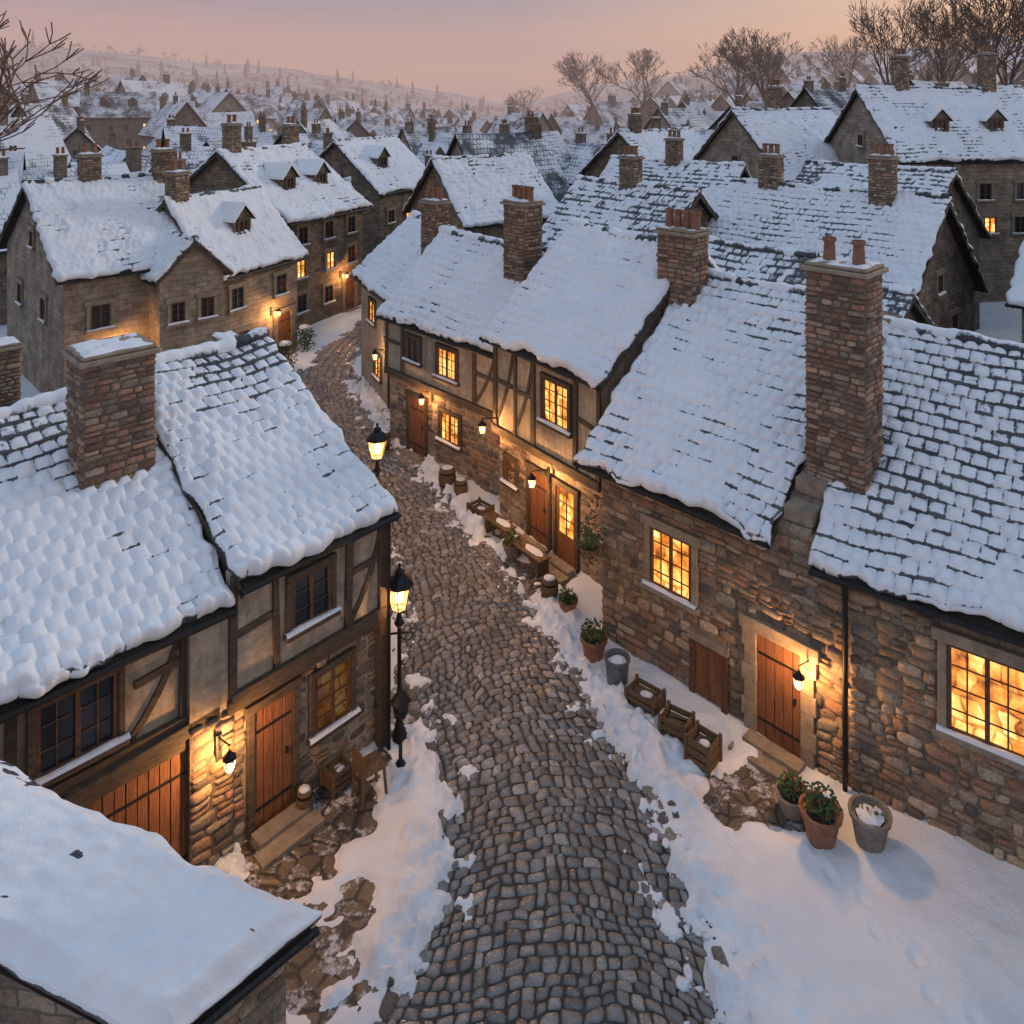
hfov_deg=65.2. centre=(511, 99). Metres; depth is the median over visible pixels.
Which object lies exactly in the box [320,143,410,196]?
eaves
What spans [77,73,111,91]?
stone house
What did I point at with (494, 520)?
wooden bench
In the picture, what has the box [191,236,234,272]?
roof front
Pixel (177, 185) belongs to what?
stone chimney
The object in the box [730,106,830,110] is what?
ridge tiles
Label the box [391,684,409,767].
iron bollard
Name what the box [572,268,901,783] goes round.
stone cottage
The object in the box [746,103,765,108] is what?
stone house
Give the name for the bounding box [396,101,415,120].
stone house
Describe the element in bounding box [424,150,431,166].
stone house
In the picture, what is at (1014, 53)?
stone house
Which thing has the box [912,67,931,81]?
stone house
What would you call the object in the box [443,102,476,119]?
stone house
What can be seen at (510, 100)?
bare tree
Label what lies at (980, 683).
windows and downpipe
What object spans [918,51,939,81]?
stone house
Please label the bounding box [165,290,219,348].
windows
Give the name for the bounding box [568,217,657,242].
ridge tiles
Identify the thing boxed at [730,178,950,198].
ridge tiles
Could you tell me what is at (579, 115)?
stone house
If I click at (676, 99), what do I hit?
stone house
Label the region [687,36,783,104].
bare tree
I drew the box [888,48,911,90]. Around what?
stone chimney
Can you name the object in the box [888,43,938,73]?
stone house
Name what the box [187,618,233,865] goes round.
corner pier
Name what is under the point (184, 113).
stone house
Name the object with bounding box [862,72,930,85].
stone house
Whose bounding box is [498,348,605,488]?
wall
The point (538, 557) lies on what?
wooden bench
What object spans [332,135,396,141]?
ridge tiles
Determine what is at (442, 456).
wall stones
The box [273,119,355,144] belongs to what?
stone house
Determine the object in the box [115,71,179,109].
stone house
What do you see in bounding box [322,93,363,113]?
stone house
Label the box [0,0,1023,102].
sky
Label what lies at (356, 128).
stone house
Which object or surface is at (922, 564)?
stone cottage
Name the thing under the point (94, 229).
roof front
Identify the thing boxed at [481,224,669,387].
roof front
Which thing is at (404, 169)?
roof front
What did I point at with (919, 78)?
stone house
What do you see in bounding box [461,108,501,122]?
stone house
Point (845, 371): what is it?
brick chimney
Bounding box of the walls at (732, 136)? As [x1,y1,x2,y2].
[698,116,760,178]
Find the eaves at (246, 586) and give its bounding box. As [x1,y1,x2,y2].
[155,438,400,599]
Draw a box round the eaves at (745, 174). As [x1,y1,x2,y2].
[740,167,750,177]
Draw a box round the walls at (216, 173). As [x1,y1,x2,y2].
[189,158,362,328]
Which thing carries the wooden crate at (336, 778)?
on the pavement
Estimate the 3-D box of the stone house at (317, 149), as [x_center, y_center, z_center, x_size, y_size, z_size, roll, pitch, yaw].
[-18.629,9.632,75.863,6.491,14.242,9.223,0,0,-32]
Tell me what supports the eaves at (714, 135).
attached to the walls at (732, 136)
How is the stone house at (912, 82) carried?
on the ground
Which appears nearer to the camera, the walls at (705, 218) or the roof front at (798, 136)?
the walls at (705, 218)
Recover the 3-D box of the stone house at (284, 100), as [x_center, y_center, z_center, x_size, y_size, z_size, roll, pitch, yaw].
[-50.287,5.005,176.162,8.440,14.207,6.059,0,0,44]
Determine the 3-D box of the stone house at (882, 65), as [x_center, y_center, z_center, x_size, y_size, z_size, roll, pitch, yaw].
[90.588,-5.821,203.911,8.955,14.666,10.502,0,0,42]
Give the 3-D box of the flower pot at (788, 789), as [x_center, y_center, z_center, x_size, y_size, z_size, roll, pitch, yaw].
[4.720,11.649,13.450,0.583,0.642,0.583,0,0,0]
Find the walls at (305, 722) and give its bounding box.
[202,530,373,839]
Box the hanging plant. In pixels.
[574,514,605,564]
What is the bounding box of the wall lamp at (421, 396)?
[417,391,433,405]
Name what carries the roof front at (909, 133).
on the eaves at (843, 114)
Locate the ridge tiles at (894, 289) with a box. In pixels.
[882,285,914,294]
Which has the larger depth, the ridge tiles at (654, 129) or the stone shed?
the ridge tiles at (654, 129)
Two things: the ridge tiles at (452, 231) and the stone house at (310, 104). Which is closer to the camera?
the ridge tiles at (452, 231)
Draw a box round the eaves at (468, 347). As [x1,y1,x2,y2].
[374,315,492,358]
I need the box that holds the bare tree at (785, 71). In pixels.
[738,45,801,99]
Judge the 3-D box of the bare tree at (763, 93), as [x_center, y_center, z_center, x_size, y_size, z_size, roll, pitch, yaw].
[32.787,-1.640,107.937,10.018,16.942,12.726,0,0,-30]
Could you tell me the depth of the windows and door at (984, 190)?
45.43 m
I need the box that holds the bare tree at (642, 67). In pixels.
[596,48,670,106]
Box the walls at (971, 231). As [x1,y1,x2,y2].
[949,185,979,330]
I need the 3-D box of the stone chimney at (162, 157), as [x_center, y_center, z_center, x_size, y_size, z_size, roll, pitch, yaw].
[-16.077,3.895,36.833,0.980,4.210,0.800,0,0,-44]
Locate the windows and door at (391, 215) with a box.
[335,170,410,239]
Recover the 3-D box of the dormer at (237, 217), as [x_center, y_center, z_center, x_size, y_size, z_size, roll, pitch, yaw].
[-12.924,5.534,36.935,1.604,1.700,1.400,0,0,24]
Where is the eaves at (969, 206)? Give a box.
[947,175,990,240]
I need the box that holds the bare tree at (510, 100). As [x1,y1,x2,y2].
[503,87,543,112]
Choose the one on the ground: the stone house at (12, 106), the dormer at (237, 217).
the stone house at (12, 106)
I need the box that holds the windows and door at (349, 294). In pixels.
[212,189,360,316]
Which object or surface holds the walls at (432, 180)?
on the pavement
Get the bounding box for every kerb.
[297,345,446,1023]
[358,376,728,966]
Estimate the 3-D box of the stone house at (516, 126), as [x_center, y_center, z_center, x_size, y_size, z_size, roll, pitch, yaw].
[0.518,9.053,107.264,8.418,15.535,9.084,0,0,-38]
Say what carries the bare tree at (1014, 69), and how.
on the ground
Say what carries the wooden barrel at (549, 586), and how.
on the pavement
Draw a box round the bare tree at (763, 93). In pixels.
[714,26,802,108]
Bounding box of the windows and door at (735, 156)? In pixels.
[730,152,740,161]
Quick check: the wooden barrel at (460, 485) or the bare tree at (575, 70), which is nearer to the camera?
the wooden barrel at (460, 485)
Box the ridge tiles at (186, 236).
[167,230,198,241]
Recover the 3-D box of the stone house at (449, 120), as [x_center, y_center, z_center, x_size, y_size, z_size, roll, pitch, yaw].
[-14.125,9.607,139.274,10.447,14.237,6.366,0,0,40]
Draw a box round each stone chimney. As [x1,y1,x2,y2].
[74,143,103,182]
[149,139,176,182]
[162,160,191,203]
[220,115,243,152]
[280,116,300,143]
[617,145,644,189]
[626,108,642,133]
[663,130,684,165]
[756,143,786,189]
[765,80,784,109]
[865,143,899,206]
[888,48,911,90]
[975,46,998,92]
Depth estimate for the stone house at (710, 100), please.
149.77 m
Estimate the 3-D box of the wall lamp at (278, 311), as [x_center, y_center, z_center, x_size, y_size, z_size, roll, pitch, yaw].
[-10.860,9.721,36.782,0.612,0.469,0.264,0,0,24]
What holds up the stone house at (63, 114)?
on the ground
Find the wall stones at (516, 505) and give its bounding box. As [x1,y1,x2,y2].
[499,435,602,585]
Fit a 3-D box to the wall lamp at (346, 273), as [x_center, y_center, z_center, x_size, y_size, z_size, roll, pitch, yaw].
[-9.353,9.721,44.596,0.612,0.469,0.264,0,0,24]
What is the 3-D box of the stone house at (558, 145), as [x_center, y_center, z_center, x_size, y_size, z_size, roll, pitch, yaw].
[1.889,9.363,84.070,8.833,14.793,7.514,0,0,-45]
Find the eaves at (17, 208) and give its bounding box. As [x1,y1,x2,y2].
[0,187,212,285]
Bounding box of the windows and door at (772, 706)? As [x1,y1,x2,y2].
[639,512,820,780]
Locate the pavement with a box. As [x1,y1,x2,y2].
[240,372,805,1023]
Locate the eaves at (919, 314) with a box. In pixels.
[905,298,933,325]
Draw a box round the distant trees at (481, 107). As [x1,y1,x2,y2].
[3,31,948,117]
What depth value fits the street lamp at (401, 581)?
15.00 m
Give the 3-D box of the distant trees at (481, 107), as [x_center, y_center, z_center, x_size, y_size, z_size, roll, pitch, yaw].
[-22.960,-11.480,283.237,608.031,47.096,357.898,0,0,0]
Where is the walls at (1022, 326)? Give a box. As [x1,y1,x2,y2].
[1022,309,1023,342]
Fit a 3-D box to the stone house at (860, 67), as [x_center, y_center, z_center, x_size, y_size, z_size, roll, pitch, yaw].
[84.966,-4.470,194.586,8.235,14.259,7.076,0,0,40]
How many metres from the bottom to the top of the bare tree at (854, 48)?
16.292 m
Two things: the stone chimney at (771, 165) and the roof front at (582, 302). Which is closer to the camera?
the roof front at (582, 302)
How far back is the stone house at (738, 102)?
80.86 m
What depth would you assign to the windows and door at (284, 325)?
37.22 m
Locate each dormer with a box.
[221,201,255,234]
[264,162,299,189]
[297,158,331,183]
[365,145,390,166]
[921,107,953,131]
[976,107,1008,131]
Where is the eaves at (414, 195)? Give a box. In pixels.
[401,161,547,229]
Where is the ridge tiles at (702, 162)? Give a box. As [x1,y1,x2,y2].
[610,154,745,165]
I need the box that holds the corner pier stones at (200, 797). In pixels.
[189,712,233,865]
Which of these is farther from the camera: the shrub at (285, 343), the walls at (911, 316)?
the shrub at (285, 343)
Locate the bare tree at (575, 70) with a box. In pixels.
[554,51,621,103]
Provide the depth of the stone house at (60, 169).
47.88 m
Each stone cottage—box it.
[349,210,471,420]
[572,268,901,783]
[808,315,1023,869]
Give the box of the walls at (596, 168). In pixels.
[584,136,628,177]
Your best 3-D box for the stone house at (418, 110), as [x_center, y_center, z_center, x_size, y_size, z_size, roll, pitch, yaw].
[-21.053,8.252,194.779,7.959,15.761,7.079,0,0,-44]
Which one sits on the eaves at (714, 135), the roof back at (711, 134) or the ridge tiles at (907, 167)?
the roof back at (711, 134)
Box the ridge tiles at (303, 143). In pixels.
[213,141,307,152]
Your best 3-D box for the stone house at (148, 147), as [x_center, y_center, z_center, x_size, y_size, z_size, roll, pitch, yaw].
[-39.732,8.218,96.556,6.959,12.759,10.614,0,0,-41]
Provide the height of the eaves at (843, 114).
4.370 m
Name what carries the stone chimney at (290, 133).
on the walls at (216, 173)
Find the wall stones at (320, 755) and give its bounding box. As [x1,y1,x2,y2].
[234,629,375,843]
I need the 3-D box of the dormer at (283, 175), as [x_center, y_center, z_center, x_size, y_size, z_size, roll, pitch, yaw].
[-12.771,4.243,43.600,1.942,1.700,1.400,0,0,24]
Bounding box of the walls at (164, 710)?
[0,644,178,774]
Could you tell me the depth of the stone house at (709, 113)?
107.68 m
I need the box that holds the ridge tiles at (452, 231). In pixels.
[438,225,549,251]
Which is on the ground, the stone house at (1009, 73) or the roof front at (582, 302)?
the stone house at (1009, 73)
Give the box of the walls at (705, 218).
[691,202,710,226]
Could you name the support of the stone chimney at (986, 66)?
on the walls at (999, 256)
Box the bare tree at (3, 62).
[0,11,109,149]
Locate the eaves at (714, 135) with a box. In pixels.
[693,111,761,159]
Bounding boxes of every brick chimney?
[0,336,24,406]
[60,332,161,489]
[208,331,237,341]
[418,187,450,254]
[500,185,545,283]
[653,208,712,318]
[800,236,888,494]
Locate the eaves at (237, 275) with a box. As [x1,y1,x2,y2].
[157,202,308,281]
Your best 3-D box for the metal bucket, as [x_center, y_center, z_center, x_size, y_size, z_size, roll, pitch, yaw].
[2.150,11.680,16.350,0.540,0.600,0.540,0,0,0]
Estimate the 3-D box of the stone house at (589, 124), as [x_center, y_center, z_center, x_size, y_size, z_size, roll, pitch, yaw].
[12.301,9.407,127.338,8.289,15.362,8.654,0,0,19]
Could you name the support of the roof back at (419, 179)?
on the eaves at (414, 195)
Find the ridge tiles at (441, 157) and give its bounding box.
[430,152,528,159]
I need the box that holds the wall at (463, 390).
[388,323,492,410]
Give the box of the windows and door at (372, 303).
[366,296,389,420]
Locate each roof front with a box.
[0,402,234,705]
[22,173,216,281]
[155,336,397,581]
[163,187,308,280]
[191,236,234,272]
[215,144,372,223]
[332,136,424,195]
[376,232,544,351]
[431,152,557,227]
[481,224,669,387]
[542,179,700,246]
[599,158,745,209]
[617,128,704,160]
[705,182,951,294]
[708,243,819,285]
[731,108,839,181]
[794,162,957,192]
[855,86,1023,162]
[882,291,914,318]
[1006,241,1023,306]
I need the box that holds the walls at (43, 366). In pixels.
[7,201,148,392]
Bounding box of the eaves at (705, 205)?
[691,194,717,220]
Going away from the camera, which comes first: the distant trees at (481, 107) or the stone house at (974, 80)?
the stone house at (974, 80)
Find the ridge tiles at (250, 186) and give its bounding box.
[160,183,261,201]
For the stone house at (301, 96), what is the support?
on the ground
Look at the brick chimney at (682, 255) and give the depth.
20.33 m
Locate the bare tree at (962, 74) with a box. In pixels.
[908,7,1006,81]
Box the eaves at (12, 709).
[0,536,237,723]
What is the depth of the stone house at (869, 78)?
141.68 m
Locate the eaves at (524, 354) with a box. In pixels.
[479,264,711,393]
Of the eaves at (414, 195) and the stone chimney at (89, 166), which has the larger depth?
the eaves at (414, 195)
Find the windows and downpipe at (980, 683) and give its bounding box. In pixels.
[842,586,1023,791]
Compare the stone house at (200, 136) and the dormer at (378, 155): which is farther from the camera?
the stone house at (200, 136)
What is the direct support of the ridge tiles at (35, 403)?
on the roof back
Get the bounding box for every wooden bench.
[482,510,516,538]
[510,535,551,577]
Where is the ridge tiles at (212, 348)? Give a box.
[155,326,268,364]
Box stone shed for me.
[0,761,322,1023]
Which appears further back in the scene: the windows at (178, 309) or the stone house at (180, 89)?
the stone house at (180, 89)
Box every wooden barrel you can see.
[296,783,312,809]
[380,429,390,450]
[438,464,455,489]
[454,476,467,495]
[540,574,557,597]
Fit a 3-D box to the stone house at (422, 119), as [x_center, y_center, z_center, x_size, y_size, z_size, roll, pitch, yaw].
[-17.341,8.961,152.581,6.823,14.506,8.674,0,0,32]
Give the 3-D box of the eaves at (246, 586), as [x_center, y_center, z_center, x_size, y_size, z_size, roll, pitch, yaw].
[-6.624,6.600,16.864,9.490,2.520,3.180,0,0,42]
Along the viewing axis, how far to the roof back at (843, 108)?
51.28 m
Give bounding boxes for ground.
[0,48,942,117]
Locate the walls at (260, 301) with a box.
[223,262,296,345]
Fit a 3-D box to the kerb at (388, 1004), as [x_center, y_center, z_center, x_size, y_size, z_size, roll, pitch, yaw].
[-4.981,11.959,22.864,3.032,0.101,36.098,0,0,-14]
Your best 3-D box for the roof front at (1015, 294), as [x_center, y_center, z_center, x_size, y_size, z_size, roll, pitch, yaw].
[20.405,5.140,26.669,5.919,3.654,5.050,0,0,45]
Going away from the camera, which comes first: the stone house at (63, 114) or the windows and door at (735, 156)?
the windows and door at (735, 156)
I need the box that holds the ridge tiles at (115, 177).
[21,172,151,183]
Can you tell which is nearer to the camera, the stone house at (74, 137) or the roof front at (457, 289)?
the roof front at (457, 289)
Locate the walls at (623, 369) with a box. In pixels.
[500,309,660,580]
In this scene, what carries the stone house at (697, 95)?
on the ground
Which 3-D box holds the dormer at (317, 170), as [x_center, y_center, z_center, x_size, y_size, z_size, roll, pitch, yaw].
[-11.632,4.243,46.157,1.942,1.700,1.400,0,0,24]
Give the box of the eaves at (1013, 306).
[1005,302,1023,309]
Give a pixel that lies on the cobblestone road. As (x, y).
(574, 1000)
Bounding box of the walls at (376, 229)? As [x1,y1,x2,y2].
[322,145,412,259]
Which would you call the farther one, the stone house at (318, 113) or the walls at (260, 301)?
the stone house at (318, 113)
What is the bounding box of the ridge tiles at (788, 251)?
[708,235,820,257]
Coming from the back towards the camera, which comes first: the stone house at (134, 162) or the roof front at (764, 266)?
the stone house at (134, 162)
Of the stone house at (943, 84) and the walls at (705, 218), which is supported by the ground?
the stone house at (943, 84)
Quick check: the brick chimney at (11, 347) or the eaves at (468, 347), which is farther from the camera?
the eaves at (468, 347)
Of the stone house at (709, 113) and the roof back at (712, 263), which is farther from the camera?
the stone house at (709, 113)
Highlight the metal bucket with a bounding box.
[604,648,629,685]
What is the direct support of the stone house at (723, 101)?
on the ground
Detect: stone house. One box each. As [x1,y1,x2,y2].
[0,88,19,103]
[0,100,70,169]
[0,150,19,325]
[0,151,25,187]
[1,96,49,117]
[4,78,28,101]
[6,145,17,152]
[10,90,93,140]
[22,147,129,179]
[27,71,84,115]
[51,70,63,80]
[63,113,101,157]
[67,140,188,172]
[70,143,151,161]
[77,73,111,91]
[79,81,156,150]
[99,127,141,161]
[104,68,146,91]
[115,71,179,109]
[137,92,206,151]
[141,115,199,155]
[145,78,186,95]
[148,135,257,172]
[161,111,272,148]
[174,128,267,160]
[174,152,193,171]
[180,101,255,126]
[181,80,227,104]
[190,84,245,112]
[203,79,231,93]
[203,122,261,145]
[232,86,278,130]
[232,87,256,94]
[260,79,291,96]
[266,121,276,135]
[272,100,333,130]
[272,123,281,142]
[273,90,293,103]
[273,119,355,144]
[275,91,333,122]
[276,95,308,114]
[281,87,310,99]
[296,106,340,132]
[300,128,332,155]
[320,91,350,103]
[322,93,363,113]
[330,107,354,118]
[334,108,385,136]
[337,108,371,137]
[345,104,384,124]
[361,105,373,112]
[369,99,404,124]
[383,116,418,136]
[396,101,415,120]
[398,114,455,155]
[403,109,438,123]
[414,102,440,117]
[414,115,452,126]
[416,117,472,165]
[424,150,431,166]
[435,111,459,125]
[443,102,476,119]
[445,111,569,202]
[455,117,481,133]
[457,111,489,132]
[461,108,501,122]
[484,116,498,132]
[488,110,543,132]
[498,119,567,161]
[502,103,553,131]
[503,109,561,134]
[541,110,576,129]
[557,109,568,116]
[558,128,615,185]
[561,102,590,114]
[561,111,616,134]
[561,118,616,146]
[567,104,588,120]
[582,93,633,128]
[583,114,621,128]
[630,90,642,106]
[636,91,676,107]
[639,90,668,129]
[643,99,710,130]
[650,113,712,140]
[653,76,686,97]
[661,89,680,105]
[677,83,721,106]
[677,94,718,124]
[701,92,714,105]
[701,101,724,116]
[707,91,744,130]
[711,87,744,110]
[726,73,770,94]
[742,83,769,107]
[743,86,764,93]
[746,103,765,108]
[765,59,795,83]
[775,77,820,95]
[783,79,829,107]
[790,70,840,83]
[790,73,850,116]
[795,61,825,76]
[801,68,821,76]
[818,69,855,87]
[830,78,853,91]
[839,53,879,78]
[843,62,864,83]
[857,50,885,73]
[862,68,890,82]
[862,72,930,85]
[864,73,872,82]
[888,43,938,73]
[909,70,965,86]
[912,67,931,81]
[917,72,924,80]
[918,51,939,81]
[934,77,949,86]
[936,52,999,83]
[944,44,976,69]
[947,63,971,85]
[970,29,1013,57]
[970,70,998,86]
[996,57,1023,77]
[997,61,1023,85]
[1008,65,1023,84]
[1011,37,1023,57]
[1019,78,1023,90]
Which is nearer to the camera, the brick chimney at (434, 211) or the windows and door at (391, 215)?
the brick chimney at (434, 211)
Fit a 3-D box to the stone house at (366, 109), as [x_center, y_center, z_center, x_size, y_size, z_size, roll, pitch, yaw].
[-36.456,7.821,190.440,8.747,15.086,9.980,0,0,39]
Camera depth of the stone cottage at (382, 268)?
32.82 m
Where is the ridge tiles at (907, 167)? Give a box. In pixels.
[805,159,957,171]
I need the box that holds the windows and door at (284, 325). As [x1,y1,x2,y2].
[227,268,298,354]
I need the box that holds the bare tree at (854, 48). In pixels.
[802,34,870,87]
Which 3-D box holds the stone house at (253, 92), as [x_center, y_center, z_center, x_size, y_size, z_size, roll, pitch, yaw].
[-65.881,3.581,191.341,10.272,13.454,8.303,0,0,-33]
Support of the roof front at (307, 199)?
on the eaves at (210, 160)
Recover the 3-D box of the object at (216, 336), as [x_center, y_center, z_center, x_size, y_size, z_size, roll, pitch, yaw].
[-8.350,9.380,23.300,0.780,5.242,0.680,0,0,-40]
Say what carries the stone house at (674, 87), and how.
on the ground
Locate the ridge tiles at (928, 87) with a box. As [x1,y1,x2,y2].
[854,84,1020,89]
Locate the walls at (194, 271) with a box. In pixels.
[149,246,222,351]
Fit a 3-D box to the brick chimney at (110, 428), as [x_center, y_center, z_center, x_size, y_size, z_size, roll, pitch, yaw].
[-7.033,6.009,14.038,1.330,3.590,1.130,0,0,-44]
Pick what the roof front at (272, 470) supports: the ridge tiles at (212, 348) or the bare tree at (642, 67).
the ridge tiles at (212, 348)
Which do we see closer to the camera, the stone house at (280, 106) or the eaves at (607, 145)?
the eaves at (607, 145)
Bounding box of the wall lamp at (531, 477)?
[527,467,549,488]
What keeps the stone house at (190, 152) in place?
on the ground
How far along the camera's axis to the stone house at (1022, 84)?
109.86 m
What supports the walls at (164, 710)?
on the pavement
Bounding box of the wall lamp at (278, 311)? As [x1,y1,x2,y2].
[270,307,281,316]
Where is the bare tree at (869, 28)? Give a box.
[846,0,938,84]
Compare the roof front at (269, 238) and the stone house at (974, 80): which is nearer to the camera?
the roof front at (269, 238)
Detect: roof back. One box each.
[0,174,119,235]
[140,232,193,282]
[153,190,221,210]
[189,150,215,176]
[318,140,333,156]
[402,155,471,211]
[576,130,618,174]
[691,108,784,159]
[698,189,719,217]
[708,255,720,270]
[735,177,986,291]
[823,86,855,141]
[914,294,936,326]
[957,174,990,236]
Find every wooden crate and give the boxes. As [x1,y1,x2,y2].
[320,749,352,798]
[466,497,494,515]
[624,673,665,717]
[658,700,694,744]
[684,719,721,778]
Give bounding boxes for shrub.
[277,339,297,367]
[292,324,316,351]
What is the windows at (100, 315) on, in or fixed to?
attached to the walls at (43, 366)
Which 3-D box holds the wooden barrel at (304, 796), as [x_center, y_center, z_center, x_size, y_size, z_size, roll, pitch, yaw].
[-3.500,11.777,13.500,0.297,0.407,0.290,0,0,0]
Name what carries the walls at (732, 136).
on the ground
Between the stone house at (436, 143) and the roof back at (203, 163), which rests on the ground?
the stone house at (436, 143)
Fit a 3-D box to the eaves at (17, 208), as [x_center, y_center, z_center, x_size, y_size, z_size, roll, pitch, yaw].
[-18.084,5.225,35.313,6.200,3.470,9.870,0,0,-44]
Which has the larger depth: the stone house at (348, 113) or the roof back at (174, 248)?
the stone house at (348, 113)
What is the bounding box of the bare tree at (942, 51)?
[879,0,991,81]
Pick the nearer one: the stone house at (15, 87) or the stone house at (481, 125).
the stone house at (481, 125)
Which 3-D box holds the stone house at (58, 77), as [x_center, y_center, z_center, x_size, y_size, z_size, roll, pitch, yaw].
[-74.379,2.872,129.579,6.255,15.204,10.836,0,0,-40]
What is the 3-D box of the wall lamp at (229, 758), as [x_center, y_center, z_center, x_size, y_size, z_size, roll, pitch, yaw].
[-4.413,10.069,12.318,0.220,0.463,0.510,0,0,-44]
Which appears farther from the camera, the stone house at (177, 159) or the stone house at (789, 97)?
the stone house at (789, 97)
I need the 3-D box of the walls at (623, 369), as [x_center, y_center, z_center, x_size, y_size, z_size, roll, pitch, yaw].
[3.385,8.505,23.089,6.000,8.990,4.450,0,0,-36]
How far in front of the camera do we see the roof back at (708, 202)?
34.08 m
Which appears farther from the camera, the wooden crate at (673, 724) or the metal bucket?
the metal bucket
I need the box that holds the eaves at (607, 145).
[580,133,627,175]
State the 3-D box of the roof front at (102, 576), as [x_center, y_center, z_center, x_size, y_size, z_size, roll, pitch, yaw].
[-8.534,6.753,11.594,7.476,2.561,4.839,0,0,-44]
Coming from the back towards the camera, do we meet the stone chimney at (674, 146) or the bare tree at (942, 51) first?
the bare tree at (942, 51)
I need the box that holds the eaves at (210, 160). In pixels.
[189,153,372,227]
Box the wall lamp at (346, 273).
[339,271,348,278]
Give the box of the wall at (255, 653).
[226,530,376,688]
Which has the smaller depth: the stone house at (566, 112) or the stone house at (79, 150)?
the stone house at (79, 150)
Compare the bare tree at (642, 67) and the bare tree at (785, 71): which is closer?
the bare tree at (785, 71)
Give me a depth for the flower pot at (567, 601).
18.50 m
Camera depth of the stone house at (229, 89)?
178.47 m
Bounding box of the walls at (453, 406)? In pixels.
[390,378,499,494]
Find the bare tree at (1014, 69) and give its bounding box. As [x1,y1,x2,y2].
[945,0,1023,85]
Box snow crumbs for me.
[390,446,736,995]
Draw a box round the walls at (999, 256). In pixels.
[830,96,1023,302]
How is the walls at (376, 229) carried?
on the ground
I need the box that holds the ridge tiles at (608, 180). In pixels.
[575,174,701,192]
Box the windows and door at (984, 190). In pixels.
[855,131,1023,235]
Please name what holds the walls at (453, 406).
on the pavement
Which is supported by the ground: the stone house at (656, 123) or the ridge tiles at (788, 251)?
the stone house at (656, 123)
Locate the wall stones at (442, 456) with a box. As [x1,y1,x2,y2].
[389,375,498,495]
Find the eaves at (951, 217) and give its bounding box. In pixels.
[916,203,987,297]
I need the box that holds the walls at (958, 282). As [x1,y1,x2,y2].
[919,219,973,331]
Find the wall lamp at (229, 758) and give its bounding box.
[215,732,236,773]
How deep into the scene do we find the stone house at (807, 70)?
205.74 m
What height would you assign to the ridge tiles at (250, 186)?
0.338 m
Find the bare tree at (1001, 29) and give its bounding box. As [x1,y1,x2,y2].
[909,0,1023,72]
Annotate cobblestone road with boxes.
[300,320,725,1023]
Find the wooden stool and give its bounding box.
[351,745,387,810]
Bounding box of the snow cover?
[0,302,1023,1023]
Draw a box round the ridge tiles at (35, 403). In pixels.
[0,387,66,418]
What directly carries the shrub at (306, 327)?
on the pavement
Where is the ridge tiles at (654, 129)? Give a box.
[617,126,691,131]
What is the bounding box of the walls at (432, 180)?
[411,167,545,239]
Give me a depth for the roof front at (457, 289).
27.02 m
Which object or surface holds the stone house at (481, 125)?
on the ground
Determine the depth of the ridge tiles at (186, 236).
32.76 m
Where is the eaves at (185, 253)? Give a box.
[141,241,233,287]
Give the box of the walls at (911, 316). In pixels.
[907,311,918,322]
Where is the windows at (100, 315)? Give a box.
[14,224,116,334]
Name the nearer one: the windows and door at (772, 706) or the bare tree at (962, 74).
the windows and door at (772, 706)
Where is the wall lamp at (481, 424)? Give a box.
[478,416,497,434]
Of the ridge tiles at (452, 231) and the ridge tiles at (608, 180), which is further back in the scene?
the ridge tiles at (608, 180)
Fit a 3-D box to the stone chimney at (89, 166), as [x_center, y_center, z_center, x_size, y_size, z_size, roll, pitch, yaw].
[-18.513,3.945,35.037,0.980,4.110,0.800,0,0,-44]
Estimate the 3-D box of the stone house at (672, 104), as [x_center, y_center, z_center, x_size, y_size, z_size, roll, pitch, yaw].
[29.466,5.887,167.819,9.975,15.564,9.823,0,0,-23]
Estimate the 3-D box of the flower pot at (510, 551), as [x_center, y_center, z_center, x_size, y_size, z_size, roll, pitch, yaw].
[0.001,11.635,20.993,0.552,0.671,0.578,0,0,0]
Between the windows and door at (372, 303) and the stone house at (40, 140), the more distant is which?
the stone house at (40, 140)
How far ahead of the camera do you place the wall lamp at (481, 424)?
22.59 m
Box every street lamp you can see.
[366,422,387,481]
[391,562,413,743]
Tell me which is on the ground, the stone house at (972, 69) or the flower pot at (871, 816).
the stone house at (972, 69)
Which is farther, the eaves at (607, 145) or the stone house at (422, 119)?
the stone house at (422, 119)
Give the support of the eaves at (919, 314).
attached to the walls at (911, 316)
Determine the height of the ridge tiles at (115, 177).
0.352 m
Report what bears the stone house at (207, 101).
on the ground
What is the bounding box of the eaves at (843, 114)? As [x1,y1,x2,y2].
[824,90,1023,164]
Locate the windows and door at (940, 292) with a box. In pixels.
[934,268,959,328]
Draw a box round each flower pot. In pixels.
[502,529,521,559]
[558,586,577,612]
[580,617,608,662]
[775,769,808,821]
[798,781,843,849]
[847,793,892,852]

